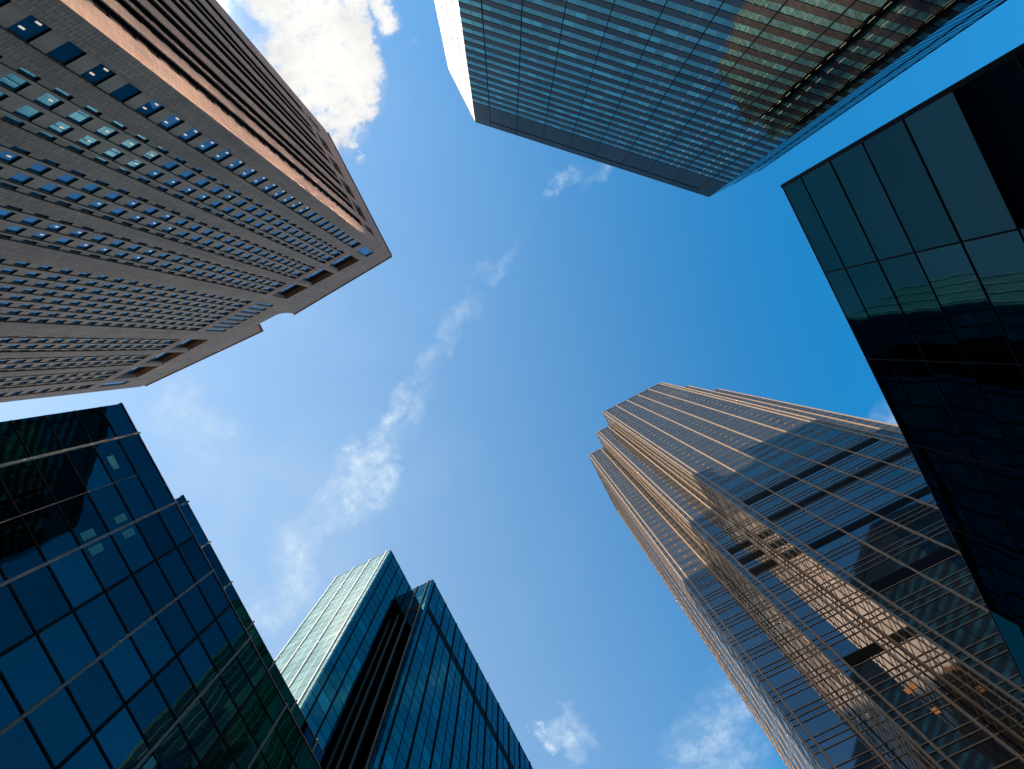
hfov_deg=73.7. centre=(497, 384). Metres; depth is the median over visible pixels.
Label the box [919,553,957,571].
window
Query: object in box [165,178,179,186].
window
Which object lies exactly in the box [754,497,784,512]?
window
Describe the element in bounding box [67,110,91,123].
window
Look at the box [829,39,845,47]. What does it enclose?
window
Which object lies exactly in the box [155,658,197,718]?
window
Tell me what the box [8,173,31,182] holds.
window
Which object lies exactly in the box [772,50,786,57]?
window
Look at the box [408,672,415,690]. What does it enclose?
window
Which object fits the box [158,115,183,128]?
window
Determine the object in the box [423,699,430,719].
window
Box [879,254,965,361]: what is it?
window
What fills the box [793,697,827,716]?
window
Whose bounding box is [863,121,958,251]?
window
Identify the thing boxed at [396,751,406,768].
window
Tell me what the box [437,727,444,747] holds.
window
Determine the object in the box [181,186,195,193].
window
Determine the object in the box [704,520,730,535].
window
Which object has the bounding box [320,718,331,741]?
window
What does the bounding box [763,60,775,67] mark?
window
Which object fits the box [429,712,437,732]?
window
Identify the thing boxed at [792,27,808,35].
window
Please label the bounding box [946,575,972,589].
window
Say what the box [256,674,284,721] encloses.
window
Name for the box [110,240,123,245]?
window
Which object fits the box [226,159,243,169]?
window
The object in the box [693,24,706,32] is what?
window
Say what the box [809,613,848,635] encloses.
window
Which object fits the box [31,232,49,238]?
window
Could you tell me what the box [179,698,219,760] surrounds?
window
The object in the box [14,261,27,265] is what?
window
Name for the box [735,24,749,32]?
window
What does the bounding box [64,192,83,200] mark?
window
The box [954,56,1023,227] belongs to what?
window
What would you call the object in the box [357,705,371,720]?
window
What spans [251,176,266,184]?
window
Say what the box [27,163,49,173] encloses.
window
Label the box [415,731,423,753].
window
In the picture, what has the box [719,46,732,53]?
window
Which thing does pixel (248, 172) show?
window
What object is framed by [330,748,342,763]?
window
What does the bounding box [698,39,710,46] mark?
window
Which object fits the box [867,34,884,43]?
window
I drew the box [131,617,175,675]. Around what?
window
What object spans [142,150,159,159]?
window
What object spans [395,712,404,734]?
window
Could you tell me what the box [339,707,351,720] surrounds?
window
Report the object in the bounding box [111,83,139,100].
window
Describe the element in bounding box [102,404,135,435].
window
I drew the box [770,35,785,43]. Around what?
window
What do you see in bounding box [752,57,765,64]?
window
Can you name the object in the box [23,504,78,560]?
window
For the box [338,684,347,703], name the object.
window
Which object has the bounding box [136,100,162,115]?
window
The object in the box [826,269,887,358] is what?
window
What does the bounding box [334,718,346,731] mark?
window
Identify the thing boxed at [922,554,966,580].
window
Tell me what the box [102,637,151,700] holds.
window
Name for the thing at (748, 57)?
window
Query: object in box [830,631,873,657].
window
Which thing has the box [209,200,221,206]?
window
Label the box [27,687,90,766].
window
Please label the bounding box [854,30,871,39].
window
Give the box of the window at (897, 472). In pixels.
[871,468,908,484]
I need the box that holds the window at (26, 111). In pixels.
[13,105,41,119]
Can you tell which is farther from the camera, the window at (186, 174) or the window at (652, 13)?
the window at (652, 13)
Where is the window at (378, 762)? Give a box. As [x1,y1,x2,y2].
[372,753,380,768]
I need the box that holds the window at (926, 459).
[909,444,974,536]
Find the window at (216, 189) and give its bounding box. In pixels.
[210,186,222,193]
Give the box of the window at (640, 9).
[636,6,648,14]
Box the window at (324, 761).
[320,754,331,767]
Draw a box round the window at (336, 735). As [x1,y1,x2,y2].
[328,729,341,744]
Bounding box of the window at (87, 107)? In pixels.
[85,105,100,113]
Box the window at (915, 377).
[890,360,971,457]
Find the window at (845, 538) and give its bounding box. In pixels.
[815,534,853,554]
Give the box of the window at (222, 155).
[211,150,230,160]
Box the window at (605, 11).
[599,7,610,15]
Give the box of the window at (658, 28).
[654,25,666,32]
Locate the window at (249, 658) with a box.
[237,641,266,686]
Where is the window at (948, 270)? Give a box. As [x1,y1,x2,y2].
[916,244,1016,362]
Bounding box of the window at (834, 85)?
[829,82,843,89]
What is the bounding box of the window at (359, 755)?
[352,748,365,764]
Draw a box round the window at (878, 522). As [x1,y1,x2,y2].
[849,518,888,536]
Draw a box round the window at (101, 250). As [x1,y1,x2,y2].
[97,247,110,252]
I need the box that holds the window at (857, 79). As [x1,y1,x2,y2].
[851,76,867,83]
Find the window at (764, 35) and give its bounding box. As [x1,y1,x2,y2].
[759,31,772,39]
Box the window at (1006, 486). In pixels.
[976,461,1023,556]
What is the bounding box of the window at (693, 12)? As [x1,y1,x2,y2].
[688,8,701,17]
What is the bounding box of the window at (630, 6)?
[625,2,637,10]
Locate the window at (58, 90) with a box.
[54,88,71,97]
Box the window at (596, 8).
[589,4,599,11]
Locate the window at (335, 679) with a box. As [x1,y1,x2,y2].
[329,668,341,690]
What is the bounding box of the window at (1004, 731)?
[993,718,1023,750]
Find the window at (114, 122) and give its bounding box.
[111,121,124,128]
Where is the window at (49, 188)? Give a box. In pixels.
[38,183,59,192]
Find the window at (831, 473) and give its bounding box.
[809,470,840,484]
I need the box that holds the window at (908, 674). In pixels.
[874,670,914,691]
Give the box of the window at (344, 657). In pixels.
[340,649,350,670]
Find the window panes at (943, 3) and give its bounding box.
[435,0,1004,182]
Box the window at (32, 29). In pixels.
[8,15,49,39]
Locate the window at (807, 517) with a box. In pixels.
[780,513,815,531]
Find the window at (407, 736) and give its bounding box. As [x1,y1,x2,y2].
[403,727,412,750]
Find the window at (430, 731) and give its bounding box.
[427,722,435,743]
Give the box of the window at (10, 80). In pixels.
[0,73,27,89]
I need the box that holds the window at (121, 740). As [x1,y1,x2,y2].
[96,707,148,768]
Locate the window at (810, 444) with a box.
[789,440,820,454]
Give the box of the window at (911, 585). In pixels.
[880,574,932,602]
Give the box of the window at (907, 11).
[898,6,918,17]
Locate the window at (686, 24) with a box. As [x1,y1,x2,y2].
[682,20,694,28]
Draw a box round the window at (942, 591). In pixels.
[902,588,948,611]
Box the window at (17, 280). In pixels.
[12,279,25,282]
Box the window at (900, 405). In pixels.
[868,360,930,447]
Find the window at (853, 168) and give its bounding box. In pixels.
[830,144,912,259]
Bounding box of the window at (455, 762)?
[452,754,459,768]
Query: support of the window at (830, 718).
in the stepped tower at (810, 566)
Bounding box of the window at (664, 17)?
[659,13,672,21]
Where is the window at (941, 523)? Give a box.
[919,520,945,534]
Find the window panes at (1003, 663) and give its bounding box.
[589,383,1023,768]
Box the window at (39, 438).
[12,415,62,456]
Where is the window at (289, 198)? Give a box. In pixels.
[281,196,293,203]
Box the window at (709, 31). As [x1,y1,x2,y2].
[705,28,717,36]
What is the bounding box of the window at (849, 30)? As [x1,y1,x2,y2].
[842,26,858,35]
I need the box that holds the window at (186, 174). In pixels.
[179,170,193,178]
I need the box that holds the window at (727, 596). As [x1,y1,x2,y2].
[707,591,733,607]
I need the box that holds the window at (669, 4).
[665,1,678,9]
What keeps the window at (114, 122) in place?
in the stone tower at (179, 190)
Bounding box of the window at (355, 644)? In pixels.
[349,633,359,651]
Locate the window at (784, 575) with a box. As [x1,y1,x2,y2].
[761,570,791,587]
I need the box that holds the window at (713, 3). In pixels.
[707,0,721,8]
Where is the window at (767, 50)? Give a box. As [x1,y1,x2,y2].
[760,46,774,54]
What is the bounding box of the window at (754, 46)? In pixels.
[750,43,763,50]
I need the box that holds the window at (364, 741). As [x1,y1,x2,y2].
[358,734,370,750]
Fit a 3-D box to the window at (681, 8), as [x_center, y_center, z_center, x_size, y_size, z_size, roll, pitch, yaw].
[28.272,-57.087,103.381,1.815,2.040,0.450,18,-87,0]
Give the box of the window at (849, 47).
[841,43,857,51]
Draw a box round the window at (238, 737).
[223,714,257,768]
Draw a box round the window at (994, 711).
[984,700,1014,731]
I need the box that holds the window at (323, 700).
[317,690,330,715]
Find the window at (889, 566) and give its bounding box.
[854,559,903,584]
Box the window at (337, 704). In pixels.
[332,694,342,715]
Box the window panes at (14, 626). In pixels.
[0,421,319,768]
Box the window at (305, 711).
[300,703,308,718]
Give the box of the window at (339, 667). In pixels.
[335,659,346,680]
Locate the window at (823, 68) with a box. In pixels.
[816,65,831,72]
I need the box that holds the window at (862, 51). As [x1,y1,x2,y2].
[853,47,869,55]
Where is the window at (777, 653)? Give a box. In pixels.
[753,647,786,668]
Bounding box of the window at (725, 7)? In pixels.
[720,3,734,12]
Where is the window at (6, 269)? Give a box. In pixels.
[1,268,14,272]
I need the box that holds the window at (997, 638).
[965,633,1002,654]
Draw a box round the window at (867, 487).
[841,483,877,500]
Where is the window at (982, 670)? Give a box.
[973,665,1003,683]
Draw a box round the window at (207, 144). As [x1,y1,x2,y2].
[196,139,216,151]
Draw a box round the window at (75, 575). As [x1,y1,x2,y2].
[50,549,102,607]
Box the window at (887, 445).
[863,442,896,456]
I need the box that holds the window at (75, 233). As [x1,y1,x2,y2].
[70,230,85,235]
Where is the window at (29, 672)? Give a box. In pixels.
[0,636,62,711]
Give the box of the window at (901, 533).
[869,527,913,549]
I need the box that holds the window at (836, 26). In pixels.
[830,22,846,31]
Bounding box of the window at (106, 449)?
[95,440,135,481]
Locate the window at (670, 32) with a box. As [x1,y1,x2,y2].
[665,28,676,36]
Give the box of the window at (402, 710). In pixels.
[398,701,407,723]
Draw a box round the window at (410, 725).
[406,715,415,738]
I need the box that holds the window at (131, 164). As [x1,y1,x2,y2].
[125,159,143,168]
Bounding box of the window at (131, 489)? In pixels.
[115,475,155,519]
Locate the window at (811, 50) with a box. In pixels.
[806,47,820,54]
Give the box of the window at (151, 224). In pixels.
[146,221,159,226]
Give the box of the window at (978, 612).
[935,609,986,634]
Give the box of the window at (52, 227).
[47,223,64,230]
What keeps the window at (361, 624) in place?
in the green glass tower at (376, 663)
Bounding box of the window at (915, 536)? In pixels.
[882,534,919,552]
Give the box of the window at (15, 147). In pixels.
[12,146,28,152]
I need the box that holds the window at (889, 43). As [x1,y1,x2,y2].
[880,39,898,47]
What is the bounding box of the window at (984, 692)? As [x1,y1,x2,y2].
[974,680,1004,711]
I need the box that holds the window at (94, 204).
[88,201,105,208]
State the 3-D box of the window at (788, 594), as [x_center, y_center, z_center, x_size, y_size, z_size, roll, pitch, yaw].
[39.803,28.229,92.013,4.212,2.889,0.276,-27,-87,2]
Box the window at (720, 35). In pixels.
[715,32,728,39]
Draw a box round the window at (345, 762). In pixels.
[338,754,353,768]
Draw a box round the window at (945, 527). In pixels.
[925,525,947,537]
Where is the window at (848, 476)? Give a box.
[824,476,850,488]
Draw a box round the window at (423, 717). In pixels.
[420,709,428,730]
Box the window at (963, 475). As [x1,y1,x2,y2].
[934,451,1018,554]
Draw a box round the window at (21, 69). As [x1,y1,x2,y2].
[17,67,38,78]
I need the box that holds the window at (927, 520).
[905,510,942,531]
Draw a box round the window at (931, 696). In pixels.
[897,691,940,714]
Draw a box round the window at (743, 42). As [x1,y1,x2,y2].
[738,39,751,46]
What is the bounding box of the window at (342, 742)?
[336,735,348,750]
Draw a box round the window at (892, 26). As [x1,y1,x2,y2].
[882,21,900,30]
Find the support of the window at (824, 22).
in the glass office block at (708, 98)
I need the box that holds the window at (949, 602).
[909,592,968,623]
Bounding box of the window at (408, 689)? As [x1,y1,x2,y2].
[405,681,413,700]
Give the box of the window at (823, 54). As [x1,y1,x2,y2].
[816,50,831,58]
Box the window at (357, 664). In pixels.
[352,655,361,672]
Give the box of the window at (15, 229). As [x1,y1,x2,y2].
[5,226,24,232]
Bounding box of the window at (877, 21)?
[869,17,887,26]
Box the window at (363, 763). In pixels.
[359,758,367,768]
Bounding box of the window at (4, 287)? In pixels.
[0,286,12,289]
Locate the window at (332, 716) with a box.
[327,706,337,728]
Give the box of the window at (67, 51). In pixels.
[48,41,83,63]
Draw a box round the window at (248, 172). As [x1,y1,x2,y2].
[239,168,255,177]
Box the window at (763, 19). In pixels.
[756,15,771,23]
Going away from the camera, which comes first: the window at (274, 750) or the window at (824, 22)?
the window at (274, 750)
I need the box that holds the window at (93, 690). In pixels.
[68,660,123,731]
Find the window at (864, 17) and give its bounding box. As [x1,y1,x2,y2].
[856,12,874,22]
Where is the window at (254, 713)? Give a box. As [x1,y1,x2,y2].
[241,693,272,745]
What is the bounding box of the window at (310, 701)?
[304,690,315,710]
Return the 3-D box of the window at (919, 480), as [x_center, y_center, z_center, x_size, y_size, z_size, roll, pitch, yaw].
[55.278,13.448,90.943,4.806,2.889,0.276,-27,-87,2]
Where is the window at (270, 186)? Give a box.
[262,183,276,191]
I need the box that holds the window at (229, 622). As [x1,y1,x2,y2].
[218,607,247,651]
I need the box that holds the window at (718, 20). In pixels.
[712,16,725,24]
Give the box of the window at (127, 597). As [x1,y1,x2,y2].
[107,576,153,631]
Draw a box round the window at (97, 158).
[94,157,107,162]
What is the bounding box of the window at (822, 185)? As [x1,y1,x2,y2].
[801,162,875,267]
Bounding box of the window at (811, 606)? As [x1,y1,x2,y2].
[791,597,827,617]
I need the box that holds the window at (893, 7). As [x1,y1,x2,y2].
[885,2,904,12]
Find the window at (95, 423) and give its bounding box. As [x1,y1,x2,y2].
[76,407,114,441]
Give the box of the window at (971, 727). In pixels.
[932,722,979,747]
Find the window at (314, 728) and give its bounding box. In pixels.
[306,714,318,735]
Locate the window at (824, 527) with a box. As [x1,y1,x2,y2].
[796,523,833,542]
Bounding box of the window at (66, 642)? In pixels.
[39,613,97,681]
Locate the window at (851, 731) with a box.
[818,728,856,748]
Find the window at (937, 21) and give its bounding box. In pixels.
[927,16,949,26]
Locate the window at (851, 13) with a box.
[843,8,860,18]
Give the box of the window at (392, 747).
[387,736,398,760]
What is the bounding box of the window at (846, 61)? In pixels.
[840,58,855,65]
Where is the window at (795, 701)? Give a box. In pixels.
[783,685,822,710]
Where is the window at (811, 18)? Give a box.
[804,14,820,23]
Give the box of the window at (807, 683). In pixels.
[779,680,812,697]
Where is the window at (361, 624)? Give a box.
[358,618,367,635]
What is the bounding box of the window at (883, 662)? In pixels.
[853,652,900,679]
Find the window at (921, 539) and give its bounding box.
[888,537,925,556]
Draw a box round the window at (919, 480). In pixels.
[891,475,924,493]
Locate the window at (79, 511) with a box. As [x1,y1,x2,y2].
[58,493,107,544]
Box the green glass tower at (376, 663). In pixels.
[275,550,532,768]
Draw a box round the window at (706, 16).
[700,12,713,20]
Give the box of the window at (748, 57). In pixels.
[742,54,754,60]
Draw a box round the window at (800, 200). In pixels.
[784,179,843,271]
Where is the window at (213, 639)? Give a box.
[200,621,233,670]
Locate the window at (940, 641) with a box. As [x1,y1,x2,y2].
[933,637,958,653]
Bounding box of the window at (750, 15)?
[744,11,759,20]
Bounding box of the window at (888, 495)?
[859,491,898,509]
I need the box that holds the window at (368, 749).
[362,744,372,759]
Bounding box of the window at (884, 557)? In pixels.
[849,555,887,574]
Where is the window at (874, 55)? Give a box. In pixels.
[866,51,883,59]
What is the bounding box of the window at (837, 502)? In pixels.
[811,498,845,515]
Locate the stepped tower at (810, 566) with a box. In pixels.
[589,382,1023,768]
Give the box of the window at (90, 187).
[81,183,100,191]
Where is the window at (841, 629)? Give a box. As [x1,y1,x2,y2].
[820,623,853,640]
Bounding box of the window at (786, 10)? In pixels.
[779,5,794,15]
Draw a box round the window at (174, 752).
[154,724,198,768]
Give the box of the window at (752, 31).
[747,27,760,35]
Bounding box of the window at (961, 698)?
[952,687,978,715]
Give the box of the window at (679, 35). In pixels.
[676,32,688,39]
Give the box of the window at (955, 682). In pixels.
[943,669,969,697]
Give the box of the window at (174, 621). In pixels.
[157,600,196,652]
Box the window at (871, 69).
[864,66,881,74]
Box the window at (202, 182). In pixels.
[195,179,208,185]
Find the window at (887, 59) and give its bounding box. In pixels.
[878,55,896,63]
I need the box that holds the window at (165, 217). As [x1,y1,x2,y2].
[159,213,172,219]
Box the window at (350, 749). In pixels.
[342,740,358,758]
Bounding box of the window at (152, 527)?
[137,513,175,557]
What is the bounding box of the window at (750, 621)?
[728,616,757,634]
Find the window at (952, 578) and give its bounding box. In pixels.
[939,568,969,585]
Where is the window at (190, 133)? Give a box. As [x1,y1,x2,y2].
[178,128,200,140]
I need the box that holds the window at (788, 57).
[783,54,797,61]
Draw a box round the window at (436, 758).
[433,748,441,768]
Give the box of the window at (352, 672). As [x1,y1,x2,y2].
[348,664,356,682]
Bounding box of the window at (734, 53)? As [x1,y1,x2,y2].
[730,50,742,57]
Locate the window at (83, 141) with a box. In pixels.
[76,135,98,146]
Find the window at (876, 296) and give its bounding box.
[846,262,923,359]
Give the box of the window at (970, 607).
[928,604,977,628]
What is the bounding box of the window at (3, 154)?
[0,151,19,161]
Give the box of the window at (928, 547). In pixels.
[893,540,943,564]
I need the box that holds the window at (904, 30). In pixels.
[896,25,915,35]
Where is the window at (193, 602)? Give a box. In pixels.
[179,585,214,633]
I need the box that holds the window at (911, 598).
[895,584,940,606]
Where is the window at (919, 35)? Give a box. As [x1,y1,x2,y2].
[909,30,930,40]
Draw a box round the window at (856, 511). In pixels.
[828,507,865,525]
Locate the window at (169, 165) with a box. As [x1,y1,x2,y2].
[162,161,177,169]
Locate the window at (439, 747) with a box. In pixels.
[435,737,442,758]
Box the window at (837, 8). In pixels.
[829,4,847,13]
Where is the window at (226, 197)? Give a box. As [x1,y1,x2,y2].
[222,193,234,199]
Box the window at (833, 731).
[813,722,850,742]
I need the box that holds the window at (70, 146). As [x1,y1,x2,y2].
[67,145,82,151]
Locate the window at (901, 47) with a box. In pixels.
[893,43,912,52]
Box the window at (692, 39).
[686,35,698,43]
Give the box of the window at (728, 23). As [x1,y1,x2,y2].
[723,20,737,28]
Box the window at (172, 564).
[158,549,194,595]
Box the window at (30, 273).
[25,272,38,275]
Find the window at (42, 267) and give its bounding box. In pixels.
[38,265,49,268]
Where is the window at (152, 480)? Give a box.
[138,468,173,509]
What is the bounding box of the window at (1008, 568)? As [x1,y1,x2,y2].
[978,540,1023,626]
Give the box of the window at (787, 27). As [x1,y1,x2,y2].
[780,23,796,31]
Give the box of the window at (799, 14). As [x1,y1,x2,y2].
[791,9,807,19]
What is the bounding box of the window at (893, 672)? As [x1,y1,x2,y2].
[868,665,906,685]
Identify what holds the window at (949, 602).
in the stepped tower at (810, 566)
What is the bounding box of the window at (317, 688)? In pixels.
[311,679,321,698]
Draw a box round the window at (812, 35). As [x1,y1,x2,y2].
[804,31,820,39]
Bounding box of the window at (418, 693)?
[415,685,422,704]
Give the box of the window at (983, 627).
[943,614,998,648]
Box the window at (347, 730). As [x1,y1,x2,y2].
[341,724,352,737]
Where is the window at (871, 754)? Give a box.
[836,750,877,768]
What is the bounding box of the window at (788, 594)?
[775,583,808,601]
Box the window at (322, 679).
[317,668,327,686]
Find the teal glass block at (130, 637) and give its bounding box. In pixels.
[0,402,323,768]
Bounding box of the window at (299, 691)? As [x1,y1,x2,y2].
[293,684,307,697]
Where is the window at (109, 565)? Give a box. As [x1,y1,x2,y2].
[83,535,130,588]
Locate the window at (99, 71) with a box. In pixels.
[81,63,114,82]
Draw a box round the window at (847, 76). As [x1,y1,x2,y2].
[840,72,855,79]
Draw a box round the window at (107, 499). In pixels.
[89,484,132,531]
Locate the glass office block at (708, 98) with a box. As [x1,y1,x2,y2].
[434,0,1007,196]
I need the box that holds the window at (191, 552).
[179,539,210,580]
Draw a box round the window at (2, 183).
[0,182,15,187]
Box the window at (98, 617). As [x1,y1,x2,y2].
[76,594,126,654]
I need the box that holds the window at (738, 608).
[717,603,745,620]
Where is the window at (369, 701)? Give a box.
[361,695,375,709]
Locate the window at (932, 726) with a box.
[912,704,970,739]
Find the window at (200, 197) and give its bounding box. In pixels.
[197,194,209,200]
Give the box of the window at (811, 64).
[806,61,820,68]
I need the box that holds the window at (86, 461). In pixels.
[67,446,112,490]
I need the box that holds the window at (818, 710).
[798,702,832,721]
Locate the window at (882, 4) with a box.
[871,0,890,8]
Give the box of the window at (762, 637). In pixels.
[739,631,771,650]
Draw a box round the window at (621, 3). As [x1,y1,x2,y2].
[614,0,625,7]
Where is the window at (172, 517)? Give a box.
[159,504,192,544]
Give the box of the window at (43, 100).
[35,93,61,107]
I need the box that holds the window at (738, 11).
[732,7,746,16]
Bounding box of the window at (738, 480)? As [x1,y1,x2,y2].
[719,475,748,490]
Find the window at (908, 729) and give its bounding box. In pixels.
[902,725,926,744]
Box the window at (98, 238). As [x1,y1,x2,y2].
[91,235,105,241]
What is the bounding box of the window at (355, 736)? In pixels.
[347,728,362,744]
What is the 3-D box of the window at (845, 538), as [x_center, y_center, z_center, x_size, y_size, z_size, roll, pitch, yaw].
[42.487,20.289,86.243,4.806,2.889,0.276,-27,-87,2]
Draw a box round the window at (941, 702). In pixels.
[905,698,948,721]
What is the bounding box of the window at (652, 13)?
[648,9,659,17]
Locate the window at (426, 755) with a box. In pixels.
[422,744,431,768]
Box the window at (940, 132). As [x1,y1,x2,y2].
[904,92,1015,240]
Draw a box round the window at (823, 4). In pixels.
[816,0,834,9]
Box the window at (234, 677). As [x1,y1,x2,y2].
[220,657,253,708]
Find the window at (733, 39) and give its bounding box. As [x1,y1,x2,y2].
[726,35,740,43]
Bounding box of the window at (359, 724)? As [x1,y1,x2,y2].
[352,716,367,732]
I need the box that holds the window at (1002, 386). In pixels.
[969,364,1023,470]
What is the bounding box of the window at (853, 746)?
[823,734,870,765]
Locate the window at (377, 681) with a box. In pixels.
[370,676,382,688]
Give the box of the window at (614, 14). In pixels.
[611,11,621,18]
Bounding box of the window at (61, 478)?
[34,452,85,501]
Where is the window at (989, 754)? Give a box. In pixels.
[950,738,1015,768]
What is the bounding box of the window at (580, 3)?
[578,0,588,8]
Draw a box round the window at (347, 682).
[343,674,352,692]
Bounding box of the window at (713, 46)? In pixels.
[708,43,720,50]
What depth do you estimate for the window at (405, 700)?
164.43 m
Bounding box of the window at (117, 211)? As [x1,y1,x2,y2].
[109,208,125,214]
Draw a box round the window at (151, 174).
[146,169,162,177]
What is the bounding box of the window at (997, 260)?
[963,231,1023,363]
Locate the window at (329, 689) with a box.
[323,679,336,703]
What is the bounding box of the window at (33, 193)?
[30,192,43,196]
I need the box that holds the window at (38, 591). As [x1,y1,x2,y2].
[10,565,70,629]
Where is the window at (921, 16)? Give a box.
[913,11,934,22]
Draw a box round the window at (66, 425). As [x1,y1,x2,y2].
[46,411,90,448]
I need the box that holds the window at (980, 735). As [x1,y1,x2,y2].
[941,730,989,756]
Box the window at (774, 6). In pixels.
[766,1,781,10]
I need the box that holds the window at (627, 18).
[621,14,633,22]
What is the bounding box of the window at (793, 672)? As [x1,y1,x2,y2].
[767,665,803,688]
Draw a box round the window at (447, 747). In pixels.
[444,740,451,760]
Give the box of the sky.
[0,0,1023,768]
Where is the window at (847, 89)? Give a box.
[840,86,855,92]
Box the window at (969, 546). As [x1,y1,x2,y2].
[950,528,1016,623]
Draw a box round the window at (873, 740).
[861,729,881,746]
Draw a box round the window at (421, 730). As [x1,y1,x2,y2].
[417,720,425,740]
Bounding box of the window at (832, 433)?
[813,428,846,442]
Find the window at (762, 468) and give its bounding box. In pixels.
[742,464,772,478]
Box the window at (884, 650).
[851,650,884,666]
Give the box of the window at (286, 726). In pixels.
[276,708,302,756]
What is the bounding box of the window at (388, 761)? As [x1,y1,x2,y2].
[383,749,394,768]
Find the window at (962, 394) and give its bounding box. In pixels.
[928,362,1017,468]
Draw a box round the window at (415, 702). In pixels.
[412,694,420,715]
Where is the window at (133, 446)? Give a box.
[119,435,155,473]
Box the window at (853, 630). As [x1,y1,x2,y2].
[825,627,858,644]
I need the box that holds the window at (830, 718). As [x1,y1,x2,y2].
[802,708,845,736]
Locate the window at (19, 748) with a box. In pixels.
[0,719,51,768]
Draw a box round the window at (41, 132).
[38,131,54,138]
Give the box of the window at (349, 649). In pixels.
[345,642,355,661]
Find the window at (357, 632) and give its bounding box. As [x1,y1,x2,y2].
[354,625,363,643]
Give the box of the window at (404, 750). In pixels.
[399,738,409,763]
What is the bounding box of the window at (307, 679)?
[299,673,313,687]
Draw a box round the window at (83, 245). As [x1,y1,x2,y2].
[77,243,91,248]
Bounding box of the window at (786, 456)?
[765,452,796,466]
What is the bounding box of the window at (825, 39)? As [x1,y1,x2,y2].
[817,35,832,43]
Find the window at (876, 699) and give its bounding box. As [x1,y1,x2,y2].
[871,695,891,711]
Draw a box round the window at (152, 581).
[135,562,175,612]
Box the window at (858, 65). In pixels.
[852,62,868,69]
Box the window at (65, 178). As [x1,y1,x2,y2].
[55,174,76,183]
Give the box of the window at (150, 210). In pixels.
[143,207,156,213]
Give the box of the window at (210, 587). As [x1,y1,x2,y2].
[198,573,229,616]
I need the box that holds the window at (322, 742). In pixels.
[316,731,325,749]
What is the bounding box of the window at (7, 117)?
[3,115,22,124]
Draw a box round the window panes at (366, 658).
[275,550,532,768]
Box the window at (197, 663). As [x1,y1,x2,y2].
[179,639,216,692]
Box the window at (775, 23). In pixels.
[768,19,783,27]
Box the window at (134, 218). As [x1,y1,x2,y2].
[129,215,143,220]
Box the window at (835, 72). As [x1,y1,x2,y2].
[828,68,842,75]
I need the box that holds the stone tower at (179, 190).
[0,0,391,402]
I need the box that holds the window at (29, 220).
[20,217,39,224]
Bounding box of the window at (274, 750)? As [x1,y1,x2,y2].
[261,727,291,768]
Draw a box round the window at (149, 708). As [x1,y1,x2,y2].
[128,681,175,747]
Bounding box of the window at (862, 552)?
[832,545,876,568]
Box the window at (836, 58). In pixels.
[829,54,844,62]
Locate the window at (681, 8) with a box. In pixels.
[677,4,689,13]
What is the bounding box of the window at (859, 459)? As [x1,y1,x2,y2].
[835,456,868,470]
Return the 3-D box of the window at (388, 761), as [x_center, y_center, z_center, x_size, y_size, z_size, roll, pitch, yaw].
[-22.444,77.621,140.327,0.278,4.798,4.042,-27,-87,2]
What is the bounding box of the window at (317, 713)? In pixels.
[311,702,324,727]
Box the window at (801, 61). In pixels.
[795,57,808,65]
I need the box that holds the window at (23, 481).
[0,460,54,513]
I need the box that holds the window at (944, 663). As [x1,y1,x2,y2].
[935,652,960,679]
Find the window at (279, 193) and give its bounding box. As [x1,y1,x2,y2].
[272,190,285,197]
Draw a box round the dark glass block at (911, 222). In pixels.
[780,43,1023,681]
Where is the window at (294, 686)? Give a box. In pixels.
[289,678,303,691]
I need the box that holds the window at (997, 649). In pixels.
[974,642,1006,660]
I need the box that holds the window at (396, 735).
[391,724,401,747]
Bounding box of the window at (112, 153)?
[103,148,122,158]
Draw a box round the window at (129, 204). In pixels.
[124,200,139,206]
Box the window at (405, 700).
[402,690,410,712]
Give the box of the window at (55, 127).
[47,121,71,133]
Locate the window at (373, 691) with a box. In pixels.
[366,685,378,698]
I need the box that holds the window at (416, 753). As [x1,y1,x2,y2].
[412,742,420,765]
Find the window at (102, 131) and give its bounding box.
[95,125,117,137]
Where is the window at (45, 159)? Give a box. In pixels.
[43,158,57,164]
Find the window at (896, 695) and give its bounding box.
[880,676,932,707]
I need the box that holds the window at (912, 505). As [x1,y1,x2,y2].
[883,501,923,519]
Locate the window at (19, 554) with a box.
[0,517,44,579]
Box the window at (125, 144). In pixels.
[119,139,139,149]
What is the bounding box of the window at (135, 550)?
[112,523,153,571]
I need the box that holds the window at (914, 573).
[878,573,916,591]
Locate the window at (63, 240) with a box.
[55,238,70,243]
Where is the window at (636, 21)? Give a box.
[632,18,643,25]
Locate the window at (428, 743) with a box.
[425,733,433,755]
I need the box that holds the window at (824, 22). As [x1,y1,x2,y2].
[817,18,833,27]
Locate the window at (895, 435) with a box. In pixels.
[890,433,904,439]
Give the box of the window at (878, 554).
[844,552,882,571]
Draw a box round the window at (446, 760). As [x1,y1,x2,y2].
[442,750,450,768]
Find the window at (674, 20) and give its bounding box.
[670,17,683,25]
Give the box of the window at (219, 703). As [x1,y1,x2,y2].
[201,676,237,732]
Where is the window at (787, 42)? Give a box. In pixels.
[782,39,796,47]
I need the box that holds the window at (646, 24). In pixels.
[643,21,654,29]
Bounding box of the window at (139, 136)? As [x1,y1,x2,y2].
[136,134,147,140]
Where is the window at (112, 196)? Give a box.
[104,192,120,199]
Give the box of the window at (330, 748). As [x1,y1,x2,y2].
[323,741,336,756]
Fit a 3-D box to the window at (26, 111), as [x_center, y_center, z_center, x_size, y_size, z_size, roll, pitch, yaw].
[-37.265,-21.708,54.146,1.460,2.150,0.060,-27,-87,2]
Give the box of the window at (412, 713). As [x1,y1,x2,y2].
[409,704,417,725]
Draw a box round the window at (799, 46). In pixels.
[793,43,808,50]
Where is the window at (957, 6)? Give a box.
[947,1,969,12]

